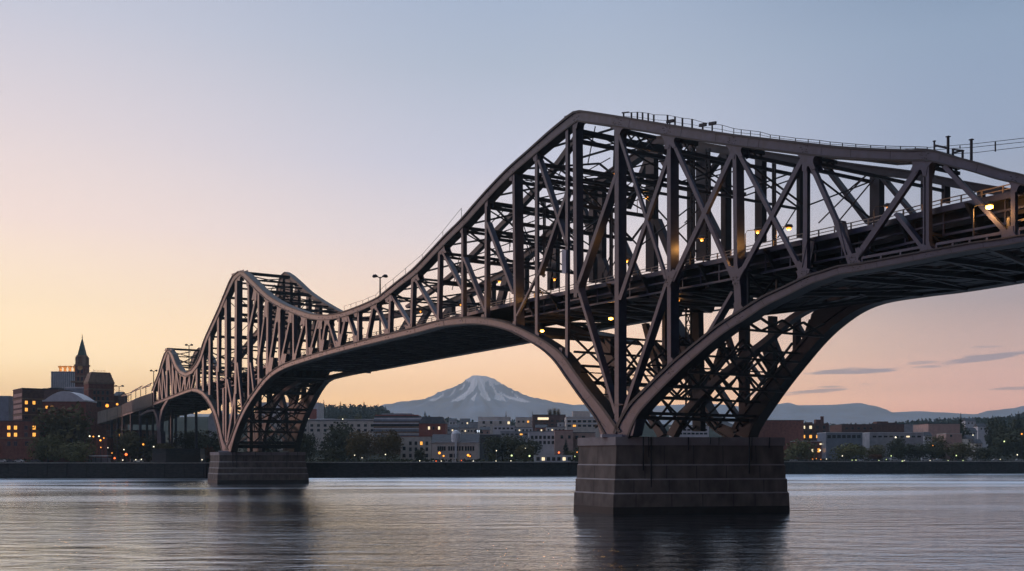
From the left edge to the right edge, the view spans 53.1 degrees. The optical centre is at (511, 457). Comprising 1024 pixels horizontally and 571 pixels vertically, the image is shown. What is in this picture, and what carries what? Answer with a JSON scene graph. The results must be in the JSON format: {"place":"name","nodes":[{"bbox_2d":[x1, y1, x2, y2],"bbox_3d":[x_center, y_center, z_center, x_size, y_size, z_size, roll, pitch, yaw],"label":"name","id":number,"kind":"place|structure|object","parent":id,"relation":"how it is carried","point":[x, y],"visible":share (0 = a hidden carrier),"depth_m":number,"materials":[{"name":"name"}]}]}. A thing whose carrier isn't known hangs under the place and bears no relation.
{"place":"outdoors","nodes":[
{"label":"outdoors","id":0,"kind":"place"},
{"bbox_2d":[0,473,1023,570],"bbox_3d":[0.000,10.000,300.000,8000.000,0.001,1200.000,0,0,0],"label":"water","id":1,"kind":"structure","parent":0,"point":[901,522],"depth_m":146.09,"materials":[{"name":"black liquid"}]},
{"bbox_2d":[0,463,209,478],"bbox_3d":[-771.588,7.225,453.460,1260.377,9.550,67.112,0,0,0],"label":"embankment wall","id":2,"kind":"structure","parent":1,"relation":"in","point":[102,470],"depth_m":483.96,"materials":[{"name":"concrete"}]},
{"bbox_2d":[208,451,308,483],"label":"river pier","id":3,"kind":"structure","parent":1,"relation":"in","point":[226,467],"depth_m":391.16,"materials":[{"name":"concrete"}]},
{"bbox_2d":[204,461,789,478],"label":"embankment wall","id":4,"kind":"structure","parent":1,"relation":"in","point":[391,469],"depth_m":534.00,"materials":[{"name":"concrete"}]},
{"bbox_2d":[574,434,789,513],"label":"river pier","id":5,"kind":"structure","parent":1,"relation":"in","point":[618,474],"depth_m":183.35,"materials":[{"name":"concrete"}]},
{"bbox_2d":[97,110,1023,461],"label":"cantilever bridge","id":6,"kind":"structure","parent":5,"relation":"on","point":[839,278],"depth_m":193.69,"materials":[{"name":"paint"}]},
{"bbox_2d":[372,274,387,333],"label":"street lamp","id":7,"kind":"object","parent":6,"relation":"on","point":[375,276],"visible":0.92,"depth_m":300.51,"materials":[{"name":"metal"}]},
{"bbox_2d":[745,227,761,251],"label":"bridge lamp","id":8,"kind":"object","parent":6,"relation":"attached to","point":[757,229],"visible":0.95,"depth_m":160.09,"materials":[{"name":"metal"}]},
{"bbox_2d":[776,224,792,251],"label":"bridge lamp","id":9,"kind":"object","parent":6,"relation":"attached to","point":[788,226],"visible":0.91,"depth_m":155.30,"materials":[{"name":"metal"}]},
{"bbox_2d":[972,201,994,236],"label":"bridge lamp","id":10,"kind":"object","parent":6,"relation":"attached to","point":[989,204],"visible":1,"depth_m":120.59,"materials":[{"name":"metal"}]},
{"bbox_2d":[0,435,1023,462],"bbox_3d":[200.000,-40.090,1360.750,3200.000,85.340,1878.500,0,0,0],"label":"ground","id":11,"kind":"structure","parent":0,"point":[399,455],"depth_m":718.84,"materials":[{"name":"green plant"}]},
{"bbox_2d":[0,396,12,420],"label":"building","id":12,"kind":"structure","parent":11,"relation":"on","point":[6,408],"depth_m":640.00,"materials":[{"name":"grey glass"}]},
{"bbox_2d":[12,388,43,420],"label":"building","id":13,"kind":"structure","parent":11,"relation":"on","point":[27,402],"depth_m":565.12,"materials":[{"name":"brown brick"}]},
{"bbox_2d":[0,421,56,461],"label":"building","id":14,"kind":"structure","parent":11,"relation":"on","point":[15,436],"depth_m":520.00,"materials":[{"name":"red brick"}]},
{"bbox_2d":[26,430,65,462],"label":"broadleaf tree","id":15,"kind":"object","parent":11,"relation":"on","point":[44,450],"visible":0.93,"depth_m":498.13,"materials":[{"name":"green plant"}]},
{"bbox_2d":[43,388,72,399],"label":"building","id":16,"kind":"structure","parent":11,"relation":"on","point":[48,392],"depth_m":640.00,"materials":[{"name":"brown brick"}]},
{"bbox_2d":[29,401,93,461],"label":"broadleaf tree","id":17,"kind":"object","parent":11,"relation":"on","point":[70,430],"visible":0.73,"depth_m":524.96,"materials":[{"name":"green plant"}]},
{"bbox_2d":[51,366,74,389],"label":"tower block","id":18,"kind":"structure","parent":11,"relation":"on","point":[60,378],"depth_m":900.00,"materials":[{"name":"blue glass"}]},
{"bbox_2d":[42,391,96,461],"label":"building","id":19,"kind":"structure","parent":11,"relation":"on","point":[66,400],"depth_m":545.00,"materials":[{"name":"red brick"}]},
{"bbox_2d":[65,387,83,393],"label":"building","id":20,"kind":"structure","parent":11,"relation":"on","point":[77,389],"depth_m":690.00,"materials":[{"name":"blue glass"}]},
{"bbox_2d":[52,440,97,462],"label":"broadleaf tree","id":21,"kind":"object","parent":11,"relation":"on","point":[77,452],"visible":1,"depth_m":492.71,"materials":[{"name":"green plant"}]},
{"bbox_2d":[71,334,89,386],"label":"clock tower","id":22,"kind":"structure","parent":11,"relation":"on","point":[81,365],"depth_m":756.36,"materials":[{"name":"stone"}]},
{"bbox_2d":[83,370,114,436],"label":"building","id":23,"kind":"structure","parent":11,"relation":"on","point":[99,389],"depth_m":640.42,"materials":[{"name":"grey brick"}]},
{"bbox_2d":[96,437,113,459],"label":"building","id":24,"kind":"structure","parent":11,"relation":"on","point":[106,445],"depth_m":520.00,"materials":[{"name":"red brick"}]},
{"bbox_2d":[114,392,127,429],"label":"building","id":25,"kind":"structure","parent":11,"relation":"on","point":[123,399],"depth_m":663.48,"materials":[{"name":"brown brick"}]},
{"bbox_2d":[106,430,156,460],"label":"building","id":26,"kind":"structure","parent":11,"relation":"on","point":[137,431],"depth_m":640.00,"materials":[{"name":"brown brick"}]},
{"bbox_2d":[112,426,152,461],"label":"broadleaf tree","id":27,"kind":"object","parent":11,"relation":"on","point":[129,443],"visible":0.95,"depth_m":527.56,"materials":[{"name":"green plant"}]},
{"bbox_2d":[142,434,160,461],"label":"broadleaf tree","id":28,"kind":"object","parent":11,"relation":"on","point":[153,442],"visible":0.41,"depth_m":544.13,"materials":[{"name":"green plant"}]},
{"bbox_2d":[151,441,173,462],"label":"broadleaf tree","id":29,"kind":"object","parent":11,"relation":"on","point":[164,445],"visible":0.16,"depth_m":504.03,"materials":[{"name":"green plant"}]},
{"bbox_2d":[152,448,204,461],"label":"land pier","id":30,"kind":"structure","parent":11,"relation":"on","point":[177,455],"depth_m":485.79,"materials":[{"name":"concrete"}]},
{"bbox_2d":[167,429,210,448],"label":"broadleaf tree","id":31,"kind":"object","parent":11,"relation":"on","point":[184,440],"visible":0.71,"depth_m":554.70,"materials":[{"name":"green plant"}]},
{"bbox_2d":[204,446,216,462],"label":"shrub","id":32,"kind":"object","parent":11,"relation":"on","point":[207,454],"visible":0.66,"depth_m":513.69,"materials":[{"name":"green plant"}]},
{"bbox_2d":[208,410,229,439],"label":"building","id":33,"kind":"structure","parent":11,"relation":"on","point":[211,425],"depth_m":800.00,"materials":[{"name":"grey"}]},
{"bbox_2d":[198,430,240,458],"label":"broadleaf tree","id":34,"kind":"object","parent":11,"relation":"on","point":[215,444],"visible":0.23,"depth_m":591.39,"materials":[{"name":"green plant"}]},
{"bbox_2d":[243,428,281,451],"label":"broadleaf tree","id":35,"kind":"object","parent":11,"relation":"on","point":[274,439],"visible":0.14,"depth_m":619.60,"materials":[{"name":"green plant"}]},
{"bbox_2d":[262,402,323,418],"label":"building","id":36,"kind":"structure","parent":11,"relation":"on","point":[317,412],"depth_m":980.00,"materials":[{"name":"paint"}]},
{"bbox_2d":[300,432,320,459],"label":"broadleaf tree","id":37,"kind":"object","parent":11,"relation":"on","point":[308,444],"visible":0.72,"depth_m":587.90,"materials":[{"name":"green plant"}]},
{"bbox_2d":[262,419,373,449],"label":"building","id":38,"kind":"structure","parent":11,"relation":"on","point":[318,428],"depth_m":860.00,"materials":[{"name":"beige paint"}]},
{"bbox_2d":[313,447,348,459],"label":"broadleaf tree","id":39,"kind":"object","parent":11,"relation":"on","point":[332,454],"visible":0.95,"depth_m":556.60,"materials":[{"name":"green plant"}]},
{"bbox_2d":[318,422,361,458],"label":"broadleaf tree","id":40,"kind":"object","parent":11,"relation":"on","point":[338,435],"visible":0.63,"depth_m":655.74,"materials":[{"name":"green plant"}]},
{"bbox_2d":[345,429,381,461],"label":"broadleaf tree","id":41,"kind":"object","parent":11,"relation":"on","point":[358,446],"visible":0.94,"depth_m":586.25,"materials":[{"name":"green plant"}]},
{"bbox_2d":[367,428,403,459],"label":"broadleaf tree","id":42,"kind":"object","parent":11,"relation":"on","point":[389,445],"visible":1,"depth_m":583.08,"materials":[{"name":"green plant"}]},
{"bbox_2d":[373,413,421,453],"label":"building","id":43,"kind":"structure","parent":11,"relation":"on","point":[403,424],"depth_m":800.00,"materials":[{"name":"grey stone"}]},
{"bbox_2d":[400,436,431,461],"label":"building","id":44,"kind":"structure","parent":11,"relation":"on","point":[411,446],"depth_m":600.00,"materials":[{"name":"beige paint"}]},
{"bbox_2d":[414,448,425,460],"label":"broadleaf tree","id":45,"kind":"object","parent":11,"relation":"on","point":[419,454],"visible":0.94,"depth_m":574.03,"materials":[{"name":"green plant"}]},
{"bbox_2d":[419,417,447,435],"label":"building","id":46,"kind":"structure","parent":11,"relation":"on","point":[429,426],"depth_m":740.00,"materials":[{"name":"red brick"}]},
{"bbox_2d":[448,418,456,424],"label":"house","id":47,"kind":"structure","parent":11,"relation":"on","point":[452,421],"depth_m":1050.00,"materials":[{"name":"paint"}]},
{"bbox_2d":[448,425,458,433],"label":"house","id":48,"kind":"structure","parent":11,"relation":"on","point":[451,428],"depth_m":880.00,"materials":[{"name":"stone"}]},
{"bbox_2d":[431,430,479,461],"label":"building","id":49,"kind":"structure","parent":11,"relation":"on","point":[456,444],"depth_m":590.00,"materials":[{"name":"beige paint"}]},
{"bbox_2d":[447,422,477,431],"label":"building","id":50,"kind":"structure","parent":11,"relation":"on","point":[473,424],"depth_m":1150.00,"materials":[{"name":"stone"}]},
{"bbox_2d":[460,418,469,427],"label":"house","id":51,"kind":"structure","parent":11,"relation":"on","point":[464,422],"depth_m":1080.00,"materials":[{"name":"stone"}]},
{"bbox_2d":[460,428,477,433],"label":"house","id":52,"kind":"structure","parent":11,"relation":"on","point":[467,430],"depth_m":840.00,"materials":[{"name":"beige paint"}]},
{"bbox_2d":[478,424,491,433],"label":"building","id":53,"kind":"structure","parent":11,"relation":"on","point":[484,425],"depth_m":880.00,"materials":[{"name":"beige paint"}]},
{"bbox_2d":[480,427,489,433],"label":"house","id":54,"kind":"structure","parent":11,"relation":"on","point":[485,430],"depth_m":790.00,"materials":[{"name":"grey paint"}]},
{"bbox_2d":[480,434,500,459],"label":"building","id":55,"kind":"structure","parent":11,"relation":"on","point":[482,436],"depth_m":700.00,"materials":[{"name":"stone"}]},
{"bbox_2d":[478,417,510,433],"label":"building","id":56,"kind":"structure","parent":11,"relation":"on","point":[499,421],"depth_m":900.00,"materials":[{"name":"beige paint"}]},
{"bbox_2d":[480,434,518,461],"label":"broadleaf tree","id":57,"kind":"object","parent":11,"relation":"on","point":[498,443],"visible":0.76,"depth_m":637.25,"materials":[{"name":"green plant"}]},
{"bbox_2d":[493,426,514,433],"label":"building","id":58,"kind":"structure","parent":11,"relation":"on","point":[497,429],"depth_m":820.00,"materials":[{"name":"paint"}]},
{"bbox_2d":[1,458,1023,462],"bbox_3d":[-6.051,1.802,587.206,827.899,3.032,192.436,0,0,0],"label":"undergrowth","id":59,"kind":"object","parent":11,"relation":"on","point":[396,460],"visible":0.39,"depth_m":559.98,"materials":[{"name":"green plant"}]},
{"bbox_2d":[515,417,531,426],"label":"building","id":60,"kind":"structure","parent":11,"relation":"on","point":[523,421],"depth_m":950.00,"materials":[{"name":"beige paint"}]},
{"bbox_2d":[505,436,542,459],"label":"broadleaf tree","id":61,"kind":"object","parent":11,"relation":"on","point":[513,445],"visible":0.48,"depth_m":617.42,"materials":[{"name":"green plant"}]},
{"bbox_2d":[515,427,532,430],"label":"house","id":62,"kind":"structure","parent":11,"relation":"on","point":[523,428],"depth_m":830.00,"materials":[{"name":"paint"}]},
{"bbox_2d":[514,444,536,460],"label":"broadleaf tree","id":63,"kind":"object","parent":11,"relation":"on","point":[522,452],"visible":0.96,"depth_m":586.85,"materials":[{"name":"green plant"}]},
{"bbox_2d":[500,431,553,445],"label":"building","id":64,"kind":"structure","parent":11,"relation":"on","point":[524,434],"depth_m":760.00,"materials":[{"name":"grey glass"}]},
{"bbox_2d":[528,432,553,458],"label":"building","id":65,"kind":"structure","parent":11,"relation":"on","point":[545,440],"depth_m":650.00,"materials":[{"name":"paint"}]},
{"bbox_2d":[535,425,546,430],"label":"house","id":66,"kind":"structure","parent":11,"relation":"on","point":[540,427],"depth_m":800.00,"materials":[{"name":"grey brick"}]},
{"bbox_2d":[532,415,565,430],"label":"building","id":67,"kind":"structure","parent":11,"relation":"on","point":[550,420],"depth_m":900.00,"materials":[{"name":"brown brick"}]},
{"bbox_2d":[534,455,572,461],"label":"building","id":68,"kind":"structure","parent":11,"relation":"on","point":[551,458],"depth_m":575.00,"materials":[{"name":"paint"}]},
{"bbox_2d":[546,427,565,430],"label":"house","id":69,"kind":"structure","parent":11,"relation":"on","point":[554,428],"depth_m":790.00,"materials":[{"name":"beige paint"}]},
{"bbox_2d":[554,430,572,461],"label":"building","id":70,"kind":"structure","parent":11,"relation":"on","point":[561,437],"depth_m":640.00,"materials":[{"name":"pink paint"}]},
{"bbox_2d":[564,450,578,459],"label":"broadleaf tree","id":71,"kind":"object","parent":11,"relation":"on","point":[575,456],"visible":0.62,"depth_m":598.01,"materials":[{"name":"green plant"}]},
{"bbox_2d":[572,411,589,416],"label":"building","id":72,"kind":"structure","parent":11,"relation":"on","point":[580,413],"depth_m":900.00,"materials":[{"name":"beige paint"}]},
{"bbox_2d":[564,417,599,436],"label":"building","id":73,"kind":"structure","parent":11,"relation":"on","point":[581,424],"depth_m":850.00,"materials":[{"name":"beige paint"}]},
{"bbox_2d":[573,432,595,460],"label":"building","id":74,"kind":"structure","parent":11,"relation":"on","point":[576,435],"depth_m":650.00,"materials":[{"name":"pink paint"}]},
{"bbox_2d":[669,426,708,436],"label":"building","id":75,"kind":"structure","parent":11,"relation":"on","point":[687,432],"depth_m":760.00,"materials":[{"name":"paint"}]},
{"bbox_2d":[758,420,803,456],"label":"building","id":76,"kind":"structure","parent":11,"relation":"on","point":[789,430],"depth_m":720.00,"materials":[{"name":"red brick"}]},
{"bbox_2d":[784,438,818,459],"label":"broadleaf tree","id":77,"kind":"object","parent":11,"relation":"on","point":[794,451],"visible":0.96,"depth_m":636.16,"materials":[{"name":"green plant"}]},
{"bbox_2d":[790,441,821,459],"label":"building","id":78,"kind":"structure","parent":11,"relation":"on","point":[818,452],"depth_m":700.00,"materials":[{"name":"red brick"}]},
{"bbox_2d":[804,416,828,440],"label":"building","id":79,"kind":"structure","parent":11,"relation":"on","point":[811,430],"depth_m":770.00,"materials":[{"name":"brown brick"}]},
{"bbox_2d":[817,432,862,458],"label":"building","id":80,"kind":"structure","parent":11,"relation":"on","point":[830,440],"depth_m":690.00,"materials":[{"name":"grey concrete"}]},
{"bbox_2d":[829,442,868,459],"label":"broadleaf tree","id":81,"kind":"object","parent":11,"relation":"on","point":[849,451],"visible":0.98,"depth_m":648.44,"materials":[{"name":"green plant"}]},
{"bbox_2d":[830,424,874,432],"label":"building","id":82,"kind":"structure","parent":11,"relation":"on","point":[864,428],"depth_m":800.00,"materials":[{"name":"brown brick"}]},
{"bbox_2d":[860,444,887,458],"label":"broadleaf tree","id":83,"kind":"object","parent":11,"relation":"on","point":[877,450],"visible":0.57,"depth_m":667.60,"materials":[{"name":"green plant"}]},
{"bbox_2d":[868,454,882,459],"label":"shrub","id":84,"kind":"object","parent":11,"relation":"on","point":[875,456],"visible":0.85,"depth_m":657.97,"materials":[{"name":"green plant"}]},
{"bbox_2d":[873,421,903,431],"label":"building","id":85,"kind":"structure","parent":11,"relation":"on","point":[883,426],"depth_m":820.00,"materials":[{"name":"brown brick"}]},
{"bbox_2d":[863,432,923,459],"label":"building","id":86,"kind":"structure","parent":11,"relation":"on","point":[871,439],"depth_m":720.00,"materials":[{"name":"white paint"}]},
{"bbox_2d":[886,437,905,459],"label":"broadleaf tree","id":87,"kind":"object","parent":11,"relation":"on","point":[897,449],"visible":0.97,"depth_m":678.36,"materials":[{"name":"green plant"}]},
{"bbox_2d":[789,460,1023,473],"bbox_3d":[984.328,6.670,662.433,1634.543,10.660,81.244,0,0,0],"label":"embankment wall","id":88,"kind":"structure","parent":11,"relation":"on","point":[897,466],"depth_m":631.24,"materials":[{"name":"concrete"}]},
{"bbox_2d":[904,424,914,431],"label":"building","id":89,"kind":"structure","parent":11,"relation":"on","point":[908,427],"depth_m":900.00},
{"bbox_2d":[902,442,937,459],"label":"broadleaf tree","id":90,"kind":"object","parent":11,"relation":"on","point":[914,451],"visible":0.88,"depth_m":686.25,"materials":[{"name":"green plant"}]},
{"bbox_2d":[924,432,931,458],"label":"house","id":91,"kind":"structure","parent":11,"relation":"on","point":[926,434],"depth_m":760.00,"materials":[{"name":"paint"}]},
{"bbox_2d":[923,435,946,459],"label":"broadleaf tree","id":92,"kind":"object","parent":11,"relation":"on","point":[939,445],"visible":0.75,"depth_m":699.88,"materials":[{"name":"green plant"}]},
{"bbox_2d":[913,423,959,458],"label":"building","id":93,"kind":"structure","parent":11,"relation":"on","point":[933,429],"depth_m":780.00,"materials":[{"name":"pink paint"}]},
{"bbox_2d":[937,433,961,459],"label":"building","id":94,"kind":"structure","parent":11,"relation":"on","point":[952,438],"depth_m":700.00,"materials":[{"name":"grey paint"}]},
{"bbox_2d":[943,442,987,459],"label":"broadleaf tree","id":95,"kind":"object","parent":11,"relation":"on","point":[963,451],"visible":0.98,"depth_m":684.63,"materials":[{"name":"green plant"}]},
{"bbox_2d":[960,422,972,437],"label":"broadleaf tree","id":96,"kind":"object","parent":11,"relation":"on","point":[963,430],"visible":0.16,"depth_m":797.32,"materials":[{"name":"green plant"}]},
{"bbox_2d":[961,418,975,427],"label":"house","id":97,"kind":"structure","parent":11,"relation":"on","point":[970,422],"depth_m":1050.00,"materials":[{"name":"paint"}]},
{"bbox_2d":[962,435,974,458],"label":"house","id":98,"kind":"structure","parent":11,"relation":"on","point":[966,439],"depth_m":762.47,"materials":[{"name":"beige paint"}]},
{"bbox_2d":[965,428,976,438],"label":"house","id":99,"kind":"structure","parent":11,"relation":"on","point":[973,432],"depth_m":820.00,"materials":[{"name":"paint"}]},
{"bbox_2d":[970,439,981,459],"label":"house","id":100,"kind":"structure","parent":11,"relation":"on","point":[976,441],"depth_m":721.71,"materials":[{"name":"beige paint"}]},
{"bbox_2d":[973,423,988,447],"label":"house","id":101,"kind":"structure","parent":11,"relation":"on","point":[980,429],"depth_m":930.00,"materials":[{"name":"paint"}]},
{"bbox_2d":[974,447,1002,459],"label":"broadleaf tree","id":102,"kind":"object","parent":11,"relation":"on","point":[989,452],"visible":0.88,"depth_m":686.82,"materials":[{"name":"green plant"}]},
{"bbox_2d":[984,416,1010,458],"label":"broadleaf tree","id":103,"kind":"object","parent":11,"relation":"on","point":[996,426],"visible":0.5,"depth_m":819.55,"materials":[{"name":"green plant"}]},
{"bbox_2d":[989,427,1023,458],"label":"broadleaf tree","id":104,"kind":"object","parent":11,"relation":"on","point":[1015,444],"visible":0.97,"depth_m":719.40,"materials":[{"name":"green plant"}]},
{"bbox_2d":[1006,417,1023,457],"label":"broadleaf tree","id":105,"kind":"object","parent":11,"relation":"on","point":[1012,424],"visible":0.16,"depth_m":854.55,"materials":[{"name":"green plant"}]},
{"bbox_2d":[1013,411,1023,436],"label":"conifer tree","id":106,"kind":"object","parent":11,"relation":"on","point":[1018,424],"visible":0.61,"depth_m":838.88,"materials":[{"name":"green plant"}]},
{"bbox_2d":[0,0,1023,413],"label":"sky","id":107,"kind":"structure","parent":0,"point":[154,153],"materials":[{"name":"blue"}]},
{"bbox_2d":[128,408,1023,436],"bbox_3d":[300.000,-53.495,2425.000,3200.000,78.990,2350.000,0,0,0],"label":"hills","id":108,"kind":"structure","parent":0,"point":[203,425],"depth_m":1629.98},
{"bbox_2d":[233,404,1023,443],"bbox_3d":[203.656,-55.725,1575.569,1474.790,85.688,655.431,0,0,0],"label":"distant woods","id":109,"kind":"object","parent":108,"relation":"on","point":[977,419],"visible":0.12,"depth_m":1780.52,"materials":[{"name":"plant"}]},
{"bbox_2d":[180,375,1023,424],"bbox_3d":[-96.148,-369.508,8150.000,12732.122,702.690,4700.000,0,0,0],"label":"mountain","id":110,"kind":"structure","parent":0,"point":[474,397],"depth_m":8471.38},
{"label":"promenade path","id":111,"kind":"structure","parent":0,"visible":0},
{"bbox_2d":[89,455,111,461],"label":"kiosk","id":112,"kind":"object","parent":111,"relation":"on","point":[101,459],"visible":1,"depth_m":497.50,"materials":[{"name":"white paint"}]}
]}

